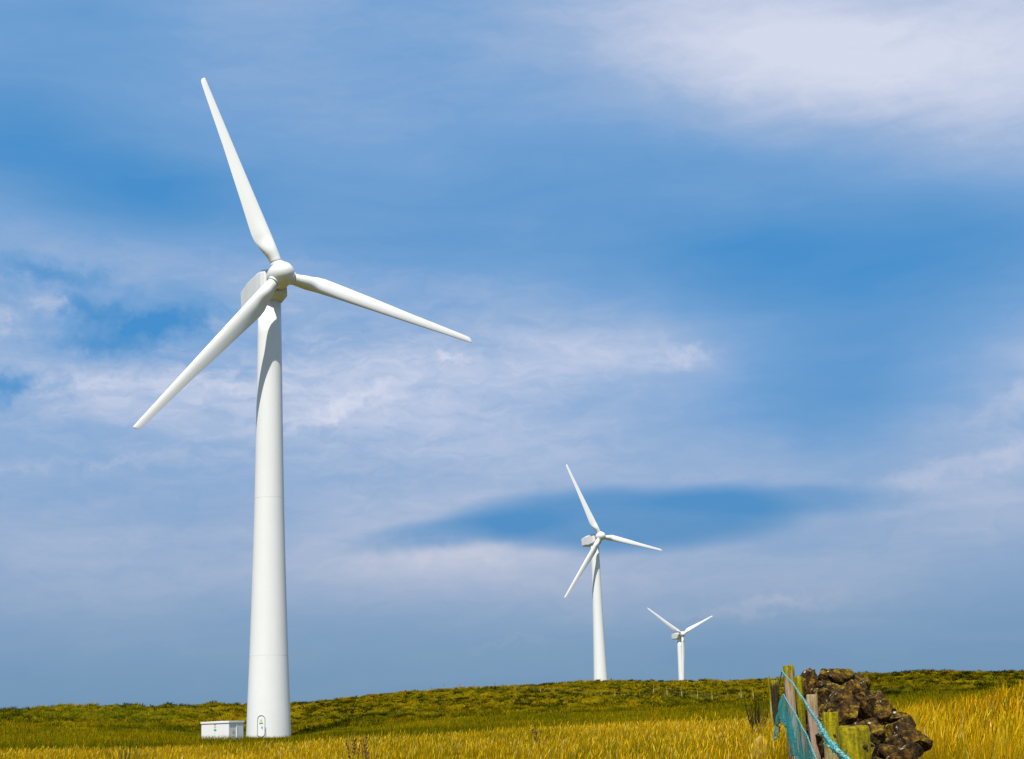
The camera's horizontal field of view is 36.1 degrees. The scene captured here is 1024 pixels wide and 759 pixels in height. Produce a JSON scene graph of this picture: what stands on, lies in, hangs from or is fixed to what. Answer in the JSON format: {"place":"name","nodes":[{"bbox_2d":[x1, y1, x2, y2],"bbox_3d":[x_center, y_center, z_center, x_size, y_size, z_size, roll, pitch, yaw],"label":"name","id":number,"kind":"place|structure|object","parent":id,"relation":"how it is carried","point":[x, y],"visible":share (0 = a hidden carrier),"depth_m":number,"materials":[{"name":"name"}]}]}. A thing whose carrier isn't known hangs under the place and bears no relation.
{"place":"outdoors","nodes":[
{"label":"outdoors","id":0,"kind":"place"},
{"bbox_2d":[0,670,1023,758],"bbox_3d":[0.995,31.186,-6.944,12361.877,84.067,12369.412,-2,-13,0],"label":"ground","id":1,"kind":"structure","parent":0,"point":[295,707],"depth_m":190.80,"materials":[{"name":"green plant"}]},
{"bbox_2d":[102,737,155,758],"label":"rush clump","id":2,"kind":"object","parent":1,"relation":"on","point":[125,751],"visible":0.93,"depth_m":41.65,"materials":[{"name":"green plant"}]},
{"bbox_2d":[201,721,244,739],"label":"transformer cabinet","id":3,"kind":"object","parent":1,"relation":"on","point":[226,728],"visible":0.69,"depth_m":133.89,"materials":[{"name":"metal"}]},
{"bbox_2d":[133,78,471,737],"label":"wind turbine","id":4,"kind":"object","parent":1,"relation":"on","point":[263,294],"visible":0.98,"depth_m":147.06,"materials":[{"name":"metal"}]},
{"bbox_2d":[258,716,264,736],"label":"door","id":5,"kind":"structure","parent":4,"relation":"in","point":[261,720],"depth_m":141.44,"materials":[{"name":"paint"}]},
{"bbox_2d":[346,735,368,758],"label":"dock plant","id":6,"kind":"object","parent":1,"relation":"on","point":[354,744],"visible":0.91,"depth_m":31.95,"materials":[{"name":"plant"}]},
{"bbox_2d":[364,744,378,758],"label":"dock plant","id":7,"kind":"object","parent":1,"relation":"on","point":[366,756],"visible":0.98,"depth_m":30.12,"materials":[{"name":"plant"}]},
{"bbox_2d":[0,683,1023,758],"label":"meadow grass","id":8,"kind":"structure","parent":1,"relation":"on","point":[735,738],"depth_m":37.27,"materials":[{"name":"yellow plant"}]},
{"bbox_2d":[0,668,1023,731],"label":"hillside tussocks","id":9,"kind":"object","parent":1,"relation":"on","point":[973,675],"visible":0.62,"depth_m":210.39,"materials":[{"name":"green plant"}]},
{"bbox_2d":[532,728,546,745],"bbox_3d":[0.651,8.586,36.989,0.333,0.837,0.251,3,-13,-21],"label":"dock plant","id":10,"kind":"object","parent":1,"relation":"on","point":[535,737],"visible":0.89,"depth_m":37.05,"materials":[{"name":"plant"}]},
{"bbox_2d":[431,684,753,699],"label":"wire fence","id":11,"kind":"object","parent":1,"relation":"on","point":[653,691],"visible":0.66,"depth_m":207.79,"materials":[{"name":"brown wood"}]},
{"bbox_2d":[564,465,661,680],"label":"wind turbine","id":12,"kind":"object","parent":1,"relation":"on","point":[593,541],"visible":0.97,"depth_m":422.29,"materials":[{"name":"metal"}]},
{"bbox_2d":[648,608,712,679],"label":"wind turbine","id":13,"kind":"object","parent":1,"relation":"on","point":[679,635],"visible":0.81,"depth_m":736.99,"materials":[{"name":"metal"}]},
{"bbox_2d":[744,694,769,732],"bbox_3d":[5.426,7.553,34.797,0.569,1.153,0.646,-2,-13,0],"label":"rush clump","id":14,"kind":"object","parent":1,"relation":"on","point":[758,717],"visible":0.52,"depth_m":34.75,"materials":[{"name":"green plant"}]},
{"bbox_2d":[750,736,768,758],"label":"rock","id":15,"kind":"object","parent":1,"relation":"on","point":[758,742],"visible":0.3,"depth_m":23.55,"materials":[{"name":"beige stone"}]},
{"bbox_2d":[768,676,772,724],"bbox_3d":[5.980,7.771,36.194,0.070,1.864,0.044,-2,-13,0],"label":"slender stake","id":16,"kind":"object","parent":1,"relation":"on","point":[770,699],"visible":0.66,"depth_m":36.27,"materials":[{"name":"brown wood"}]},
{"bbox_2d":[771,680,780,730],"bbox_3d":[6.483,8.331,38.586,0.231,1.874,0.193,-2,-13,0],"label":"old post","id":17,"kind":"object","parent":1,"relation":"on","point":[774,685],"visible":0.41,"depth_m":38.62,"materials":[{"name":"brown wood"}]},
{"bbox_2d":[772,665,871,758],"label":"rope fence","id":18,"kind":"object","parent":1,"relation":"on","point":[846,742],"visible":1,"depth_m":14.08,"materials":[{"name":"brown wood"}]},
{"bbox_2d":[800,668,932,758],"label":"dry stone wall","id":19,"kind":"structure","parent":1,"relation":"on","point":[850,697],"depth_m":13.65,"materials":[{"name":"brown stone"}]},
{"bbox_2d":[886,680,1023,758],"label":"bank grass","id":20,"kind":"structure","parent":1,"relation":"on","point":[1000,696],"depth_m":15.93,"materials":[{"name":"yellow plant"}]},
{"bbox_2d":[0,0,1023,708],"label":"sky","id":21,"kind":"structure","parent":0,"point":[751,272],"materials":[{"name":"blue"}]}
]}

